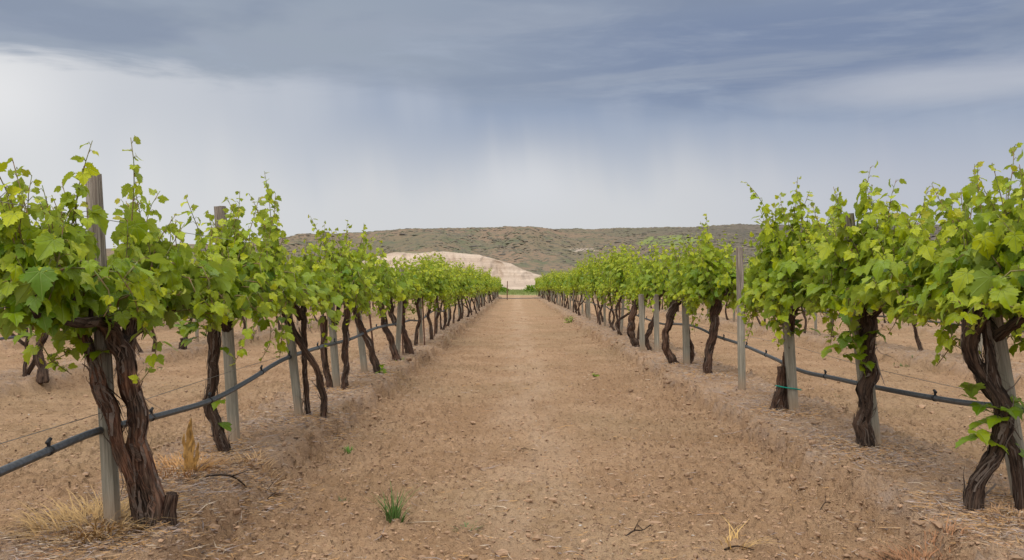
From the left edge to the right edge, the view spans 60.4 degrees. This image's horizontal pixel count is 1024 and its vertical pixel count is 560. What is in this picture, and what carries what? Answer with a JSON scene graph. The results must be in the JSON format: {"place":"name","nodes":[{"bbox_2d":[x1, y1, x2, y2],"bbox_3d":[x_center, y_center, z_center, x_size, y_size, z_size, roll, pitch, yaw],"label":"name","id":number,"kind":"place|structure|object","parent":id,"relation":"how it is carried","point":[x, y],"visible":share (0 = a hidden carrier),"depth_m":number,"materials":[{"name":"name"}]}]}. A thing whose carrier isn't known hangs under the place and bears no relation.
{"place":"outdoors","nodes":[
{"label":"outdoors","id":0,"kind":"place"},
{"bbox_2d":[0,201,412,269],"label":"trellis wire","id":1,"kind":"object","parent":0,"point":[158,228],"visible":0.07,"depth_m":4.41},
{"bbox_2d":[0,315,416,443],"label":"trellis wire","id":2,"kind":"object","parent":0,"point":[153,396],"visible":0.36,"depth_m":4.52,"materials":[{"name":"metal"}]},
{"bbox_2d":[0,295,486,476],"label":"drip hose","id":3,"kind":"object","parent":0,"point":[49,450],"visible":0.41,"depth_m":4.66,"materials":[{"name":"plastic"}]},
{"bbox_2d":[362,251,541,289],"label":"bluff","id":4,"kind":"structure","parent":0,"point":[515,277],"depth_m":292.49,"materials":[{"name":"stone"}]},
{"bbox_2d":[0,293,1023,559],"bbox_3d":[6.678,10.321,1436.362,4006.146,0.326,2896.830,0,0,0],"label":"ground","id":5,"kind":"structure","parent":0,"point":[438,411],"depth_m":6.71,"materials":[{"name":"soil"}]},
{"bbox_2d":[10,212,44,376],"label":"grapevine","id":6,"kind":"object","parent":5,"relation":"on","point":[27,370],"visible":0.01,"depth_m":10.78,"materials":[{"name":"green plant"}]},
{"bbox_2d":[33,332,49,383],"bbox_3d":[-5.537,0.717,10.372,0.195,1.012,0.168,0,0,20],"label":"vine stump","id":7,"kind":"object","parent":5,"relation":"on","point":[42,375],"visible":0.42,"depth_m":10.32,"materials":[{"name":"wood"}]},
{"bbox_2d":[0,486,192,546],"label":"dry grass tuft","id":8,"kind":"object","parent":5,"relation":"on","point":[64,514],"visible":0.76,"depth_m":3.95,"materials":[{"name":"plant"}]},
{"bbox_2d":[85,174,120,526],"bbox_3d":[-1.869,0.378,4.030,0.065,1.740,0.059,-4,-1,5],"label":"trellis post","id":9,"kind":"object","parent":5,"relation":"on","point":[110,483],"visible":0.43,"depth_m":4.00,"materials":[{"name":"grey wood"}]},
{"bbox_2d":[0,135,236,530],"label":"grapevine","id":10,"kind":"object","parent":5,"relation":"on","point":[53,273],"visible":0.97,"depth_m":3.84,"materials":[{"name":"green plant"}]},
{"bbox_2d":[111,244,156,352],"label":"grapevine","id":11,"kind":"object","parent":5,"relation":"on","point":[140,350],"visible":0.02,"depth_m":14.37,"materials":[{"name":"green plant"}]},
{"bbox_2d":[99,451,237,479],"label":"dry grass tuft","id":12,"kind":"object","parent":5,"relation":"on","point":[172,463],"visible":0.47,"depth_m":5.23,"materials":[{"name":"plant"}]},
{"bbox_2d":[162,491,178,529],"bbox_3d":[-1.553,1.053,3.946,0.126,0.204,0.062,0,0,0],"label":"pruned stump","id":13,"kind":"object","parent":5,"relation":"on","point":[170,506],"visible":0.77,"depth_m":3.93,"materials":[{"name":"wood"}]},
{"bbox_2d":[0,302,344,339],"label":"drip hose","id":14,"kind":"object","parent":5,"relation":"on","point":[9,337],"visible":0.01,"depth_m":10.42,"materials":[{"name":"plastic"}]},
{"bbox_2d":[178,337,186,349],"bbox_3d":[-5.653,1.136,15.146,0.176,0.295,0.150,0,0,-18],"label":"vine stump","id":15,"kind":"object","parent":5,"relation":"on","point":[182,346],"visible":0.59,"depth_m":15.10,"materials":[{"name":"wood"}]},
{"bbox_2d":[195,320,198,341],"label":"trellis post","id":16,"kind":"object","parent":5,"relation":"on","point":[196,335],"visible":0.16,"depth_m":17.17,"materials":[{"name":"grey wood"}]},
{"bbox_2d":[175,418,222,473],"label":"dry grass tuft","id":17,"kind":"object","parent":5,"relation":"on","point":[190,460],"visible":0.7,"depth_m":5.11,"materials":[{"name":"plant"}]},
{"bbox_2d":[214,206,239,440],"bbox_3d":[-2.009,0.367,6.218,0.080,1.784,0.073,-4,0,2],"label":"trellis post","id":18,"kind":"object","parent":5,"relation":"on","point":[232,408],"visible":0.41,"depth_m":6.18,"materials":[{"name":"grey wood"}]},
{"bbox_2d":[192,470,275,498],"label":"twig","id":19,"kind":"object","parent":5,"relation":"on","point":[232,476],"visible":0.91,"depth_m":4.93,"materials":[{"name":"wood"}]},
{"bbox_2d":[154,171,316,453],"bbox_3d":[-1.826,0.177,5.941,0.850,2.009,1.915,0,0,0],"label":"grapevine","id":20,"kind":"object","parent":5,"relation":"on","point":[265,284],"visible":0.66,"depth_m":5.71,"materials":[{"name":"green plant"}]},
{"bbox_2d":[225,447,291,488],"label":"dry grass tuft","id":21,"kind":"object","parent":5,"relation":"on","point":[244,453],"visible":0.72,"depth_m":5.49,"materials":[{"name":"plant"}]},
{"bbox_2d":[284,264,302,415],"bbox_3d":[-1.850,0.565,7.387,0.069,1.417,0.062,-7,-1,6],"label":"trellis post","id":22,"kind":"object","parent":5,"relation":"on","point":[295,379],"visible":0.45,"depth_m":7.36,"materials":[{"name":"grey wood"}]},
{"bbox_2d":[249,238,351,418],"bbox_3d":[-1.757,0.407,7.278,0.768,1.552,1.674,0,0,0],"label":"grapevine","id":23,"kind":"object","parent":5,"relation":"on","point":[320,280],"visible":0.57,"depth_m":7.28,"materials":[{"name":"green plant"}]},
{"bbox_2d":[322,232,339,388],"bbox_3d":[-1.920,0.381,9.370,0.080,1.797,0.073,-4,0,-3],"label":"trellis post","id":24,"kind":"object","parent":5,"relation":"on","point":[335,363],"visible":0.39,"depth_m":9.34,"materials":[{"name":"grey wood"}]},
{"bbox_2d":[298,214,382,390],"bbox_3d":[-1.774,0.257,9.300,0.719,1.884,1.669,0,0,0],"label":"grapevine","id":25,"kind":"object","parent":5,"relation":"on","point":[347,266],"visible":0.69,"depth_m":9.21,"materials":[{"name":"green plant"}]},
{"bbox_2d":[342,446,354,453],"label":"grass tuft","id":26,"kind":"object","parent":5,"relation":"on","point":[348,449],"visible":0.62,"depth_m":6.56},
{"bbox_2d":[356,304,367,372],"bbox_3d":[-1.916,0.696,11.130,0.086,1.204,0.078,-6,0,-5],"label":"trellis post","id":27,"kind":"object","parent":5,"relation":"on","point":[362,355],"visible":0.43,"depth_m":11.10,"materials":[{"name":"grey wood"}]},
{"bbox_2d":[368,306,373,342],"bbox_3d":[-1.844,0.665,11.528,0.151,1.124,0.026,0,0,0],"label":"vine stake","id":28,"kind":"object","parent":5,"relation":"on","point":[371,327],"visible":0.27,"depth_m":11.52,"materials":[{"name":"wood"}]},
{"bbox_2d":[347,237,402,374],"bbox_3d":[-1.739,0.344,10.916,0.771,1.759,1.612,0,0,0],"label":"grapevine","id":29,"kind":"object","parent":5,"relation":"on","point":[384,283],"visible":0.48,"depth_m":10.86,"materials":[{"name":"green plant"}]},
{"bbox_2d":[362,481,419,522],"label":"grass tuft","id":30,"kind":"object","parent":5,"relation":"on","point":[395,512],"visible":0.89,"depth_m":4.70,"materials":[{"name":"plant"}]},
{"bbox_2d":[370,258,418,360],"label":"grapevine","id":31,"kind":"object","parent":5,"relation":"on","point":[404,283],"visible":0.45,"depth_m":12.81,"materials":[{"name":"green plant"}]},
{"bbox_2d":[396,267,403,354],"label":"trellis post","id":32,"kind":"object","parent":5,"relation":"on","point":[399,324],"visible":0.53,"depth_m":13.21,"materials":[{"name":"grey wood"}]},
{"bbox_2d":[402,308,403,354],"bbox_3d":[-1.738,0.652,13.912,0.064,1.179,0.026,0,0,0],"label":"vine stake","id":33,"kind":"object","parent":5,"relation":"on","point":[402,336],"visible":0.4,"depth_m":13.90,"materials":[{"name":"wood"}]},
{"bbox_2d":[384,257,426,353],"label":"grapevine","id":34,"kind":"object","parent":5,"relation":"on","point":[408,347],"visible":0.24,"depth_m":13.89,"materials":[{"name":"green plant"}]},
{"bbox_2d":[394,254,437,345],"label":"grapevine","id":35,"kind":"object","parent":5,"relation":"on","point":[431,293],"visible":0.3,"depth_m":16.10,"materials":[{"name":"green plant"}]},
{"bbox_2d":[418,269,422,342],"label":"trellis post","id":36,"kind":"object","parent":5,"relation":"on","point":[420,330],"visible":0.39,"depth_m":16.79,"materials":[{"name":"grey wood"}]},
{"bbox_2d":[422,297,424,344],"bbox_3d":[-1.628,0.627,16.137,0.085,1.255,0.026,0,0,0],"label":"vine stake","id":37,"kind":"object","parent":5,"relation":"on","point":[423,320],"visible":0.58,"depth_m":16.13,"materials":[{"name":"wood"}]},
{"bbox_2d":[420,252,451,339],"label":"grapevine","id":38,"kind":"object","parent":5,"relation":"on","point":[441,288],"visible":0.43,"depth_m":17.58,"materials":[{"name":"green plant"}]},
{"bbox_2d":[421,251,452,334],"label":"grapevine","id":39,"kind":"object","parent":5,"relation":"on","point":[450,287],"visible":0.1,"depth_m":19.79,"materials":[{"name":"green plant"}]},
{"bbox_2d":[434,268,456,329],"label":"grapevine","id":40,"kind":"object","parent":5,"relation":"on","point":[452,295],"visible":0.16,"depth_m":21.65,"materials":[{"name":"green plant"}]},
{"bbox_2d":[443,268,462,326],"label":"grapevine","id":41,"kind":"object","parent":5,"relation":"on","point":[456,290],"visible":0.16,"depth_m":23.49,"materials":[{"name":"green plant"}]},
{"bbox_2d":[450,264,464,323],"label":"grapevine","id":42,"kind":"object","parent":5,"relation":"on","point":[460,287],"visible":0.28,"depth_m":25.25,"materials":[{"name":"green plant"}]},
{"bbox_2d":[444,260,472,321],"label":"grapevine","id":43,"kind":"object","parent":5,"relation":"on","point":[465,286],"visible":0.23,"depth_m":27.14,"materials":[{"name":"green plant"}]},
{"bbox_2d":[452,258,473,318],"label":"grapevine","id":44,"kind":"object","parent":5,"relation":"on","point":[468,279],"visible":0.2,"depth_m":28.84,"materials":[{"name":"green plant"}]},
{"bbox_2d":[463,271,476,316],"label":"grapevine","id":45,"kind":"object","parent":5,"relation":"on","point":[472,293],"visible":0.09,"depth_m":30.66,"materials":[{"name":"green plant"}]},
{"bbox_2d":[466,262,474,314],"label":"grapevine","id":46,"kind":"object","parent":5,"relation":"on","point":[473,281],"visible":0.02,"depth_m":32.47,"materials":[{"name":"green plant"}]},
{"bbox_2d":[470,265,479,313],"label":"grapevine","id":47,"kind":"object","parent":5,"relation":"on","point":[477,281],"visible":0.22,"depth_m":34.16,"materials":[{"name":"green plant"}]},
{"bbox_2d":[468,267,482,310],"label":"grapevine","id":48,"kind":"object","parent":5,"relation":"on","point":[476,270],"visible":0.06,"depth_m":37.94,"materials":[{"name":"green plant"}]},
{"bbox_2d":[468,267,483,311],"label":"grapevine","id":49,"kind":"object","parent":5,"relation":"on","point":[479,274],"visible":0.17,"depth_m":36.14,"materials":[{"name":"green plant"}]},
{"bbox_2d":[478,270,486,307],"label":"grapevine","id":50,"kind":"object","parent":5,"relation":"on","point":[483,282],"visible":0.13,"depth_m":43.66,"materials":[{"name":"green plant"}]},
{"bbox_2d":[478,270,489,306],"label":"grapevine","id":51,"kind":"object","parent":5,"relation":"on","point":[486,283],"visible":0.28,"depth_m":45.49,"materials":[{"name":"green plant"}]},
{"bbox_2d":[485,277,493,302],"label":"grapevine","id":52,"kind":"object","parent":5,"relation":"on","point":[491,286],"visible":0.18,"depth_m":54.47,"materials":[{"name":"green plant"}]},
{"bbox_2d":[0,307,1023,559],"bbox_3d":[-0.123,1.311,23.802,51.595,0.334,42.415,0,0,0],"label":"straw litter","id":53,"kind":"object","parent":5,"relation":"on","point":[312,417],"visible":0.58,"depth_m":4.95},
{"bbox_2d":[0,312,1023,559],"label":"soil clods","id":54,"kind":"object","parent":5,"relation":"on","point":[554,500],"visible":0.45,"depth_m":5.45,"materials":[{"name":"soil"}]},
{"bbox_2d":[545,272,552,301],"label":"grapevine","id":55,"kind":"object","parent":5,"relation":"on","point":[546,284],"visible":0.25,"depth_m":59.18,"materials":[{"name":"green plant"}]},
{"bbox_2d":[550,269,560,292],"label":"grapevine","id":56,"kind":"object","parent":5,"relation":"on","point":[553,273],"visible":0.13,"depth_m":50.63,"materials":[{"name":"green plant"}]},
{"bbox_2d":[553,269,562,305],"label":"grapevine","id":57,"kind":"object","parent":5,"relation":"on","point":[556,280],"visible":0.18,"depth_m":46.50,"materials":[{"name":"green plant"}]},
{"bbox_2d":[555,271,566,306],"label":"grapevine","id":58,"kind":"object","parent":5,"relation":"on","point":[558,282],"visible":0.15,"depth_m":44.57,"materials":[{"name":"green plant"}]},
{"bbox_2d":[558,272,569,307],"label":"grapevine","id":59,"kind":"object","parent":5,"relation":"on","point":[560,285],"visible":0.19,"depth_m":42.90,"materials":[{"name":"green plant"}]},
{"bbox_2d":[561,269,572,308],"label":"grapevine","id":60,"kind":"object","parent":5,"relation":"on","point":[562,286],"visible":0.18,"depth_m":41.18,"materials":[{"name":"green plant"}]},
{"bbox_2d":[564,266,579,310],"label":"grapevine","id":61,"kind":"object","parent":5,"relation":"on","point":[565,287],"visible":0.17,"depth_m":37.38,"materials":[{"name":"green plant"}]},
{"bbox_2d":[567,268,580,311],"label":"grapevine","id":62,"kind":"object","parent":5,"relation":"on","point":[568,281],"visible":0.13,"depth_m":35.75,"materials":[{"name":"green plant"}]},
{"bbox_2d":[568,267,580,313],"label":"grapevine","id":63,"kind":"object","parent":5,"relation":"on","point":[570,287],"visible":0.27,"depth_m":34.12,"materials":[{"name":"green plant"}]},
{"bbox_2d":[572,260,589,315],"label":"grapevine","id":64,"kind":"object","parent":5,"relation":"on","point":[576,281],"visible":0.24,"depth_m":32.16,"materials":[{"name":"green plant"}]},
{"bbox_2d":[577,254,595,312],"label":"grapevine","id":65,"kind":"object","parent":5,"relation":"on","point":[581,271],"visible":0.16,"depth_m":30.38,"materials":[{"name":"green plant"}]},
{"bbox_2d":[586,274,588,317],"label":"trellis post","id":66,"kind":"object","parent":5,"relation":"on","point":[587,314],"visible":0.43,"depth_m":29.28,"materials":[{"name":"grey wood"}]},
{"bbox_2d":[579,257,596,315],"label":"grapevine","id":67,"kind":"object","parent":5,"relation":"on","point":[582,289],"visible":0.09,"depth_m":28.38,"materials":[{"name":"green plant"}]},
{"bbox_2d":[587,273,590,320],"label":"trellis post","id":68,"kind":"object","parent":5,"relation":"on","point":[589,307],"visible":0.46,"depth_m":27.49,"materials":[{"name":"grey wood"}]},
{"bbox_2d":[584,264,603,321],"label":"grapevine","id":69,"kind":"object","parent":5,"relation":"on","point":[587,278],"visible":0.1,"depth_m":26.56,"materials":[{"name":"green plant"}]},
{"bbox_2d":[583,246,606,324],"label":"grapevine","id":70,"kind":"object","parent":5,"relation":"on","point":[591,283],"visible":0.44,"depth_m":24.67,"materials":[{"name":"green plant"}]},
{"bbox_2d":[602,271,605,325],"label":"trellis post","id":71,"kind":"object","parent":5,"relation":"on","point":[604,312],"visible":0.48,"depth_m":23.84,"materials":[{"name":"grey wood"}]},
{"bbox_2d":[593,249,619,327],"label":"grapevine","id":72,"kind":"object","parent":5,"relation":"on","point":[599,292],"visible":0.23,"depth_m":23.08,"materials":[{"name":"green plant"}]},
{"bbox_2d":[599,247,630,330],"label":"grapevine","id":73,"kind":"object","parent":5,"relation":"on","point":[606,274],"visible":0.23,"depth_m":21.18,"materials":[{"name":"green plant"}]},
{"bbox_2d":[620,295,624,332],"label":"trellis post","id":74,"kind":"object","parent":5,"relation":"on","point":[622,314],"visible":0.35,"depth_m":20.18,"materials":[{"name":"grey wood"}]},
{"bbox_2d":[605,240,642,334],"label":"grapevine","id":75,"kind":"object","parent":5,"relation":"on","point":[617,279],"visible":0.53,"depth_m":19.23,"materials":[{"name":"green plant"}]},
{"bbox_2d":[618,254,652,339],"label":"grapevine","id":76,"kind":"object","parent":5,"relation":"on","point":[629,273],"visible":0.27,"depth_m":17.56,"materials":[{"name":"green plant"}]},
{"bbox_2d":[625,521,650,535],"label":"twig","id":77,"kind":"object","parent":5,"relation":"on","point":[629,533],"visible":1,"depth_m":4.42,"materials":[{"name":"wood"}]},
{"bbox_2d":[638,294,644,351],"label":"trellis post","id":78,"kind":"object","parent":5,"relation":"on","point":[641,321],"visible":0.88,"depth_m":14.66,"materials":[{"name":"grey wood"}]},
{"bbox_2d":[627,243,668,346],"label":"grapevine","id":79,"kind":"object","parent":5,"relation":"on","point":[631,326],"visible":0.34,"depth_m":15.84,"materials":[{"name":"green plant"}]},
{"bbox_2d":[654,294,659,351],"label":"trellis post","id":80,"kind":"object","parent":5,"relation":"on","point":[656,326],"visible":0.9,"depth_m":14.48,"materials":[{"name":"grey wood"}]},
{"bbox_2d":[632,244,682,350],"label":"grapevine","id":81,"kind":"object","parent":5,"relation":"on","point":[660,276],"visible":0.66,"depth_m":14.77,"materials":[{"name":"green plant"}]},
{"bbox_2d":[682,296,689,364],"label":"trellis post","id":82,"kind":"object","parent":5,"relation":"on","point":[686,338],"visible":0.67,"depth_m":12.06,"materials":[{"name":"grey wood"}]},
{"bbox_2d":[659,227,724,363],"bbox_3d":[2.487,0.248,12.214,0.837,2.005,1.761,0,0,0],"label":"grapevine","id":83,"kind":"object","parent":5,"relation":"on","point":[678,271],"visible":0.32,"depth_m":12.15,"materials":[{"name":"green plant"}]},
{"bbox_2d":[678,214,748,373],"bbox_3d":[2.462,0.202,10.736,0.799,1.997,1.586,0,0,0],"label":"grapevine","id":84,"kind":"object","parent":5,"relation":"on","point":[710,279],"visible":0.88,"depth_m":10.62,"materials":[{"name":"green plant"}]},
{"bbox_2d":[593,303,1023,402],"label":"trellis wire","id":85,"kind":"object","parent":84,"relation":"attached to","point":[848,361],"visible":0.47,"depth_m":5.93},
{"bbox_2d":[725,254,744,319],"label":"grapevine","id":86,"kind":"object","parent":5,"relation":"on","point":[730,301],"visible":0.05,"depth_m":27.84,"materials":[{"name":"green plant"}]},
{"bbox_2d":[736,247,745,389],"bbox_3d":[2.414,0.465,9.283,0.078,1.631,0.072,-1,0,-2],"label":"trellis post","id":87,"kind":"object","parent":5,"relation":"on","point":[740,324],"visible":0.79,"depth_m":9.25,"materials":[{"name":"grey wood"}]},
{"bbox_2d":[718,517,784,551],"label":"dry grass tuft","id":88,"kind":"object","parent":5,"relation":"on","point":[731,533],"visible":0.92,"depth_m":4.29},
{"bbox_2d":[747,248,765,325],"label":"grapevine","id":89,"kind":"object","parent":5,"relation":"on","point":[750,264],"visible":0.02,"depth_m":24.42,"materials":[{"name":"green plant"}]},
{"bbox_2d":[769,352,789,410],"bbox_3d":[2.347,0.915,7.702,0.197,0.569,0.220,0,0,27],"label":"vine stump","id":90,"kind":"object","parent":5,"relation":"on","point":[778,399],"visible":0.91,"depth_m":7.67,"materials":[{"name":"wood"}]},
{"bbox_2d":[733,177,844,411],"bbox_3d":[2.469,0.143,7.674,0.926,2.078,1.679,0,0,0],"label":"grapevine","id":91,"kind":"object","parent":5,"relation":"on","point":[777,272],"visible":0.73,"depth_m":7.54,"materials":[{"name":"green plant"}]},
{"bbox_2d":[782,306,798,410],"bbox_3d":[2.419,0.562,7.681,0.092,1.415,0.084,-3,-1,3],"label":"trellis post","id":92,"kind":"object","parent":5,"relation":"on","point":[790,368],"visible":0.48,"depth_m":7.64,"materials":[{"name":"grey wood"}]},
{"bbox_2d":[801,306,806,333],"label":"grapevine","id":93,"kind":"object","parent":5,"relation":"on","point":[805,318],"visible":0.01,"depth_m":20.23,"materials":[{"name":"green plant"}]},
{"bbox_2d":[593,292,1023,331],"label":"drip hose","id":94,"kind":"object","parent":5,"relation":"on","point":[878,316],"visible":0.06,"depth_m":15.24,"materials":[{"name":"plastic"}]},
{"bbox_2d":[814,312,816,334],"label":"trellis post","id":95,"kind":"object","parent":5,"relation":"on","point":[815,325],"visible":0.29,"depth_m":19.62,"materials":[{"name":"grey wood"}]},
{"bbox_2d":[838,213,881,447],"bbox_3d":[2.396,0.401,6.043,0.097,1.727,0.090,-7,0,-3],"label":"trellis post","id":96,"kind":"object","parent":5,"relation":"on","point":[874,423],"visible":0.27,"depth_m":6.00,"materials":[{"name":"grey wood"}]},
{"bbox_2d":[826,448,902,464],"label":"dry grass tuft","id":97,"kind":"object","parent":5,"relation":"on","point":[856,456],"visible":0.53,"depth_m":5.59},
{"bbox_2d":[793,161,948,447],"bbox_3d":[2.478,0.182,5.972,0.910,2.000,1.835,0,0,0],"label":"grapevine","id":98,"kind":"object","parent":5,"relation":"on","point":[884,241],"visible":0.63,"depth_m":5.91,"materials":[{"name":"green plant"}]},
{"bbox_2d":[845,513,982,559],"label":"dry grass tuft","id":99,"kind":"object","parent":5,"relation":"on","point":[900,555],"visible":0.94,"depth_m":3.95,"materials":[{"name":"plant"}]},
{"bbox_2d":[912,324,922,350],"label":"grapevine","id":100,"kind":"object","parent":5,"relation":"on","point":[919,344],"depth_m":15.02,"materials":[{"name":"brown plant"}]},
{"bbox_2d":[861,142,1023,513],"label":"grapevine","id":101,"kind":"object","parent":5,"relation":"on","point":[970,275],"visible":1,"depth_m":4.26,"materials":[{"name":"green plant"}]},
{"bbox_2d":[978,333,982,358],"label":"trellis post","id":102,"kind":"object","parent":5,"relation":"on","point":[981,343],"visible":0.09,"depth_m":12.31,"materials":[{"name":"grey wood"}]},
{"bbox_2d":[967,501,1023,527],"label":"dry grass tuft","id":103,"kind":"object","parent":5,"relation":"on","point":[997,509],"visible":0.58,"depth_m":4.16,"materials":[{"name":"plant"}]},
{"bbox_2d":[991,315,1023,495],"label":"trellis post","id":104,"kind":"object","parent":5,"relation":"on","point":[1004,366],"visible":0.23,"depth_m":4.43,"materials":[{"name":"grey wood"}]},
{"bbox_2d":[540,291,1023,411],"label":"drip hose","id":105,"kind":"object","parent":104,"relation":"attached to","point":[935,397],"visible":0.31,"depth_m":6.55,"materials":[{"name":"plastic"}]},
{"bbox_2d":[0,0,1023,248],"label":"sky","id":106,"kind":"structure","parent":0,"point":[379,115],"materials":[{"name":"grey"}]},
{"bbox_2d":[106,224,948,275],"bbox_3d":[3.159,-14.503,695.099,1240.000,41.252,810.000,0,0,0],"label":"hills","id":107,"kind":"structure","parent":0,"point":[422,237],"depth_m":469.24,"materials":[{"name":"soil"}]},
{"bbox_2d":[201,223,947,274],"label":"hillside scrub","id":108,"kind":"object","parent":107,"relation":"on","point":[559,253],"visible":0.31,"depth_m":471.66,"materials":[{"name":"plant"}]},
{"bbox_2d":[486,289,580,294],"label":"field grass","id":109,"kind":"structure","parent":0,"point":[515,291],"depth_m":135.66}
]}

